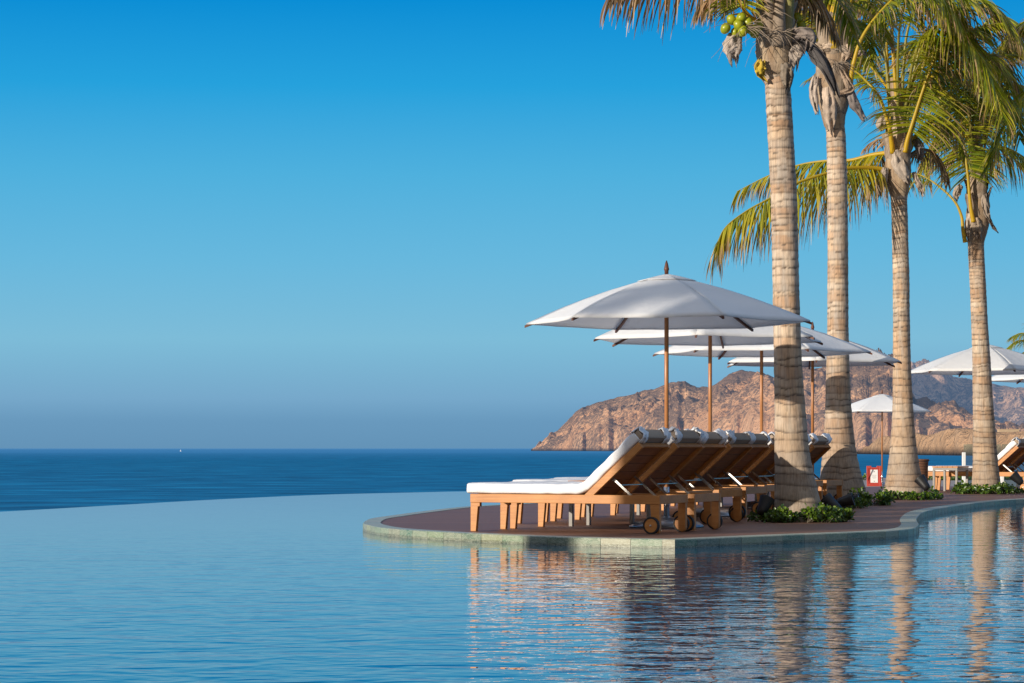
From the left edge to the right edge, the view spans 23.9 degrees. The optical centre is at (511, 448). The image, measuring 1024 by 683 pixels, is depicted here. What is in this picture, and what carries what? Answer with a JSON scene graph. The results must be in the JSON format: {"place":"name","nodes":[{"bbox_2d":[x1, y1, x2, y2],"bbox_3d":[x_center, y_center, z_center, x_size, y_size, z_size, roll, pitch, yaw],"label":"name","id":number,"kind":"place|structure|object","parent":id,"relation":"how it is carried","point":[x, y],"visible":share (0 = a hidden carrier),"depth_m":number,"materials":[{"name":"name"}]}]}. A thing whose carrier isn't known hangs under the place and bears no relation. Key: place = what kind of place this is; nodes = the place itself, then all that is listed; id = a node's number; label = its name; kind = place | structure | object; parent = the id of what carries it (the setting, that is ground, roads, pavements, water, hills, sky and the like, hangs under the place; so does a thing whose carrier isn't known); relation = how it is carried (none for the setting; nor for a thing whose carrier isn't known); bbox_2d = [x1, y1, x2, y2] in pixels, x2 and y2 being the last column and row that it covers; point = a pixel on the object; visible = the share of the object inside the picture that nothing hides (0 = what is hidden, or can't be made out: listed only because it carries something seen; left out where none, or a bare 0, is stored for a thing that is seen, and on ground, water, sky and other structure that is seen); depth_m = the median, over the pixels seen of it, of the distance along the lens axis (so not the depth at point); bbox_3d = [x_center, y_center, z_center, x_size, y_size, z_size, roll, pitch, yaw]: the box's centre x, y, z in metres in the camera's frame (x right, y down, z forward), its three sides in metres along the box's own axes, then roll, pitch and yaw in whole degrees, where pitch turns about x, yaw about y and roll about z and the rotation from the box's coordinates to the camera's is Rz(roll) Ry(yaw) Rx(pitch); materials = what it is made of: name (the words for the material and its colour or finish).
{"place":"outdoors","nodes":[
{"label":"outdoors","id":0,"kind":"place"},
{"bbox_2d":[0,491,1023,682],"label":"pool water","id":1,"kind":"structure","parent":0,"point":[307,589],"depth_m":13.99,"materials":[{"name":"blue liquid"}]},
{"bbox_2d":[0,448,1023,511],"bbox_3d":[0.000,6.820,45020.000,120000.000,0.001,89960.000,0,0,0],"label":"sea","id":2,"kind":"structure","parent":0,"point":[41,478],"depth_m":742.81,"materials":[{"name":"liquid"}]},
{"bbox_2d":[0,0,1023,447],"label":"sky","id":3,"kind":"structure","parent":0,"point":[224,223],"materials":[{"name":"blue"}]},
{"bbox_2d":[381,486,1023,538],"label":"deck","id":4,"kind":"structure","parent":0,"point":[604,523],"depth_m":26.72,"materials":[{"name":"brown wood"}]},
{"bbox_2d":[467,426,689,533],"bbox_3d":[0.637,0.303,23.811,2.086,1.034,0.794,0,0,27],"label":"sun lounger","id":5,"kind":"object","parent":4,"relation":"on","point":[636,455],"visible":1,"depth_m":23.53,"materials":[{"name":"brown wood"}]},
{"bbox_2d":[569,480,650,525],"bbox_3d":[1.032,0.580,25.448,0.752,0.480,0.489,0,0,27],"label":"side table","id":6,"kind":"object","parent":4,"relation":"on","point":[588,514],"visible":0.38,"depth_m":25.41,"materials":[{"name":"brown wood"}]},
{"bbox_2d":[513,428,712,523],"bbox_3d":[1.085,0.300,26.253,2.086,1.040,0.794,0,0,27],"label":"sun lounger","id":7,"kind":"object","parent":4,"relation":"on","point":[705,513],"visible":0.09,"depth_m":26.17,"materials":[{"name":"brown wood"}]},
{"bbox_2d":[510,426,722,531],"bbox_3d":[1.028,0.298,24.589,2.086,1.045,0.794,0,0,27],"label":"sun lounger","id":8,"kind":"object","parent":4,"relation":"on","point":[662,471],"visible":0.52,"depth_m":24.38,"materials":[{"name":"brown wood"}]},
{"bbox_2d":[550,428,743,521],"bbox_3d":[1.477,0.296,27.041,2.086,1.049,0.794,0,0,27],"label":"sun lounger","id":9,"kind":"object","parent":4,"relation":"on","point":[713,444],"visible":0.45,"depth_m":26.87,"materials":[{"name":"brown wood"}]},
{"bbox_2d":[556,429,740,518],"bbox_3d":[1.564,0.298,28.105,2.086,1.044,0.794,0,0,27],"label":"sun lounger","id":10,"kind":"object","parent":4,"relation":"on","point":[560,511],"visible":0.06,"depth_m":28.22,"materials":[{"name":"brown wood"}]},
{"bbox_2d":[525,260,811,527],"bbox_3d":[1.604,-0.565,25.100,3.006,2.770,2.614,0,0,12],"label":"patio umbrella","id":11,"kind":"object","parent":4,"relation":"on","point":[666,302],"visible":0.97,"depth_m":24.69,"materials":[{"name":"fabric"}]},
{"bbox_2d":[636,502,703,514],"bbox_3d":[1.964,0.580,29.726,0.752,0.480,0.489,0,0,27],"label":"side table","id":12,"kind":"object","parent":4,"relation":"on","point":[638,509],"visible":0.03,"depth_m":29.67,"materials":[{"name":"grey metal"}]},
{"bbox_2d":[591,430,767,517],"bbox_3d":[1.954,0.300,28.871,2.086,1.040,0.794,0,0,27],"label":"sun lounger","id":13,"kind":"object","parent":4,"relation":"on","point":[739,446],"visible":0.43,"depth_m":28.59,"materials":[{"name":"brown wood"}]},
{"bbox_2d":[363,498,1023,547],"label":"pool coping","id":14,"kind":"object","parent":4,"relation":"on","point":[909,525],"visible":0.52,"depth_m":23.10,"materials":[{"name":"stone"}]},
{"bbox_2d":[616,431,774,512],"bbox_3d":[2.321,0.302,30.412,2.086,1.037,0.794,0,0,27],"label":"sun lounger","id":15,"kind":"object","parent":4,"relation":"on","point":[760,445],"visible":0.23,"depth_m":30.24,"materials":[{"name":"brown wood"}]},
{"bbox_2d":[641,431,774,511],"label":"sun lounger","id":16,"kind":"object","parent":4,"relation":"on","point":[761,467],"visible":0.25,"depth_m":30.92,"materials":[{"name":"brown wood"}]},
{"bbox_2d":[594,326,822,516],"bbox_3d":[2.393,-0.565,29.200,3.006,2.770,2.614,0,0,41],"label":"patio umbrella","id":17,"kind":"object","parent":4,"relation":"on","point":[709,338],"visible":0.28,"depth_m":29.18,"materials":[{"name":"fabric"}]},
{"bbox_2d":[600,0,863,521],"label":"palm tree","id":18,"kind":"object","parent":4,"relation":"on","point":[783,45],"visible":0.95,"depth_m":27.05,"materials":[{"name":"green plant"}]},
{"bbox_2d":[720,492,769,506],"bbox_3d":[3.154,0.580,33.649,0.752,0.480,0.489,0,0,27],"label":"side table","id":19,"kind":"object","parent":4,"relation":"on","point":[721,501],"visible":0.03,"depth_m":33.98,"materials":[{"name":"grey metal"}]},
{"bbox_2d":[671,434,822,505],"bbox_3d":[3.299,0.304,34.218,2.086,1.032,0.794,0,0,27],"label":"sun lounger","id":20,"kind":"object","parent":4,"relation":"on","point":[820,489],"visible":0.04,"depth_m":34.03,"materials":[{"name":"brown wood"}]},
{"bbox_2d":[653,326,871,508],"bbox_3d":[3.417,-0.565,33.100,3.006,2.770,2.614,0,0,12],"label":"patio umbrella","id":21,"kind":"object","parent":4,"relation":"on","point":[832,346],"visible":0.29,"depth_m":32.89,"materials":[{"name":"fabric"}]},
{"bbox_2d":[757,494,774,521],"bbox_3d":[2.815,0.667,26.976,0.222,0.307,0.174,0,0,-27],"label":"garden spotlight","id":22,"kind":"object","parent":4,"relation":"on","point":[765,503],"visible":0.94,"depth_m":26.91,"materials":[{"name":"black plastic"}]},
{"bbox_2d":[757,433,774,509],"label":"sun lounger","id":23,"kind":"object","parent":4,"relation":"on","point":[772,494],"depth_m":31.49,"materials":[{"name":"brown wood"}]},
{"bbox_2d":[696,433,842,504],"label":"sun lounger","id":24,"kind":"object","parent":4,"relation":"on","point":[819,448],"visible":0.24,"depth_m":34.71,"materials":[{"name":"brown wood"}]},
{"bbox_2d":[746,504,799,522],"bbox_3d":[2.871,0.729,26.837,0.471,0.235,0.703,0,0,-29],"label":"shrub","id":25,"kind":"object","parent":4,"relation":"on","point":[780,515],"visible":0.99,"depth_m":26.64,"materials":[{"name":"green plant"}]},
{"bbox_2d":[759,466,818,489],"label":"sun lounger","id":26,"kind":"object","parent":4,"relation":"on","point":[768,476],"depth_m":33.01,"materials":[{"name":"brown wood"}]},
{"bbox_2d":[727,322,901,476],"bbox_3d":[4.625,-0.565,37.200,3.006,2.770,2.614,0,0,35],"label":"patio umbrella","id":27,"kind":"object","parent":4,"relation":"on","point":[876,358],"visible":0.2,"depth_m":36.68,"materials":[{"name":"fabric"}]},
{"bbox_2d":[796,502,855,522],"bbox_3d":[3.513,0.715,26.824,0.798,0.257,0.495,0,0,-38],"label":"shrub","id":28,"kind":"object","parent":4,"relation":"on","point":[838,514],"visible":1,"depth_m":26.71,"materials":[{"name":"green plant"}]},
{"bbox_2d":[821,493,841,508],"bbox_3d":[3.703,0.668,28.023,0.264,0.304,0.173,0,0,19],"label":"garden spotlight","id":29,"kind":"object","parent":4,"relation":"on","point":[828,499],"visible":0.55,"depth_m":27.96,"materials":[{"name":"black plastic"}]},
{"bbox_2d":[836,492,854,508],"bbox_3d":[4.347,0.697,31.513,0.263,0.246,0.174,0,0,24],"label":"garden spotlight","id":30,"kind":"object","parent":4,"relation":"on","point":[845,500],"visible":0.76,"depth_m":31.44,"materials":[{"name":"black plastic"}]},
{"bbox_2d":[842,497,870,508],"bbox_3d":[4.652,0.746,33.026,0.385,0.200,0.839,0,0,23],"label":"shrub","id":31,"kind":"object","parent":4,"relation":"on","point":[861,501],"visible":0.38,"depth_m":33.15,"materials":[{"name":"green plant"}]},
{"bbox_2d":[704,0,1023,493],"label":"palm tree","id":32,"kind":"object","parent":4,"relation":"on","point":[959,35],"visible":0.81,"depth_m":40.73,"materials":[{"name":"green plant"}]},
{"bbox_2d":[847,486,895,505],"bbox_3d":[5.160,0.698,34.699,0.523,0.313,0.983,0,0,37],"label":"shrub","id":33,"kind":"object","parent":4,"relation":"on","point":[883,498],"visible":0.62,"depth_m":34.63,"materials":[{"name":"green plant"}]},
{"bbox_2d":[794,0,986,496],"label":"palm tree","id":34,"kind":"object","parent":4,"relation":"on","point":[839,461],"visible":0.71,"depth_m":35.35,"materials":[{"name":"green plant"}]},
{"bbox_2d":[851,390,931,485],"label":"patio umbrella","id":35,"kind":"object","parent":4,"relation":"on","point":[881,403],"visible":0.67,"depth_m":83.42,"materials":[{"name":"fabric"}]},
{"bbox_2d":[876,486,943,499],"bbox_3d":[6.352,0.722,38.560,1.180,0.252,0.954,0,0,0],"label":"shrub","id":36,"kind":"object","parent":4,"relation":"on","point":[908,495],"visible":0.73,"depth_m":38.32,"materials":[{"name":"green plant"}]},
{"bbox_2d":[914,474,929,491],"bbox_3d":[6.680,0.622,39.405,0.194,0.395,0.264,0,0,-35],"label":"garden spotlight","id":37,"kind":"object","parent":4,"relation":"on","point":[921,481],"visible":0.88,"depth_m":39.35,"materials":[{"name":"black plastic"}]},
{"bbox_2d":[919,459,928,491],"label":"wicker bin","id":38,"kind":"object","parent":4,"relation":"on","point":[923,464],"visible":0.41,"depth_m":44.16,"materials":[{"name":"brown wicker"}]},
{"bbox_2d":[860,17,1023,487],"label":"palm tree","id":39,"kind":"object","parent":4,"relation":"on","point":[974,230],"visible":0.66,"depth_m":44.32,"materials":[{"name":"green plant"}]},
{"bbox_2d":[932,466,968,490],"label":"side table","id":40,"kind":"object","parent":4,"relation":"on","point":[945,468],"visible":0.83,"depth_m":45.61,"materials":[{"name":"grey wood"}]},
{"bbox_2d":[911,345,1023,376],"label":"patio umbrella","id":41,"kind":"object","parent":4,"relation":"on","point":[1006,362],"visible":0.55,"depth_m":45.93,"materials":[{"name":"fabric"}]},
{"bbox_2d":[928,437,1023,489],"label":"sun lounger","id":42,"kind":"object","parent":4,"relation":"on","point":[1011,452],"visible":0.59,"depth_m":46.16,"materials":[{"name":"brown wood"}]},
{"bbox_2d":[937,452,1023,489],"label":"sun lounger","id":43,"kind":"object","parent":4,"relation":"on","point":[1017,462],"visible":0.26,"depth_m":47.28,"materials":[{"name":"brown wood"}]},
{"bbox_2d":[950,480,1023,493],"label":"shrub","id":44,"kind":"object","parent":4,"relation":"on","point":[1004,487],"visible":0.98,"depth_m":43.37,"materials":[{"name":"green plant"}]},
{"bbox_2d":[976,19,1023,185],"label":"palm tree","id":45,"kind":"object","parent":4,"relation":"on","point":[992,153],"visible":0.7,"depth_m":42.59,"materials":[{"name":"green plant"}]},
{"bbox_2d":[1009,471,1023,489],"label":"garden spotlight","id":46,"kind":"object","parent":4,"relation":"on","point":[1016,478],"visible":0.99,"depth_m":43.94,"materials":[{"name":"black plastic"}]},
{"bbox_2d":[531,348,1023,450],"bbox_3d":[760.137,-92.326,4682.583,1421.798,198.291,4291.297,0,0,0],"label":"headland hill","id":47,"kind":"structure","parent":0,"point":[610,424],"depth_m":4958.86,"materials":[{"name":"brown stone"}]},
{"bbox_2d":[815,478,1019,485],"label":"terrace","id":48,"kind":"structure","parent":0,"point":[952,482],"depth_m":93.32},
{"bbox_2d":[866,466,881,485],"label":"menu stand","id":49,"kind":"object","parent":48,"relation":"on","point":[874,476],"visible":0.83,"depth_m":83.03,"materials":[{"name":"wood"}]},
{"bbox_2d":[928,476,1022,479],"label":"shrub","id":50,"kind":"object","parent":48,"relation":"on","point":[969,478],"visible":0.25,"depth_m":99.89,"materials":[{"name":"green plant"}]},
{"bbox_2d":[992,375,1023,383],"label":"patio umbrella","id":51,"kind":"object","parent":48,"relation":"on","point":[1016,379],"visible":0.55,"depth_m":53.84,"materials":[{"name":"fabric"}]},
{"bbox_2d":[1006,325,1023,353],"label":"palm tree","id":52,"kind":"object","parent":48,"relation":"on","point":[1014,338],"visible":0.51,"depth_m":99.89,"materials":[{"name":"green plant"}]},
{"bbox_2d":[857,428,1023,455],"bbox_3d":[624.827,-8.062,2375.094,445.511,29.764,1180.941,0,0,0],"label":"cliff terrain","id":53,"kind":"structure","parent":0,"point":[954,442],"depth_m":2307.06,"materials":[{"name":"brown stone"}]},
{"bbox_2d":[997,429,1019,431],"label":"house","id":54,"kind":"structure","parent":53,"relation":"on","point":[1007,430],"depth_m":2210.00,"materials":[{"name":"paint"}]},
{"bbox_2d":[911,359,1023,425],"bbox_3d":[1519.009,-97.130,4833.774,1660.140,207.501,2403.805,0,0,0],"label":"ridge hill","id":55,"kind":"structure","parent":0,"point":[1008,403],"depth_m":4879.19,"materials":[{"name":"brown stone"}]},
{"bbox_2d":[962,452,1003,482],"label":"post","id":56,"kind":"object","parent":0,"point":[964,464],"visible":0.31,"depth_m":59.96,"materials":[{"name":"white paint"}]}
]}

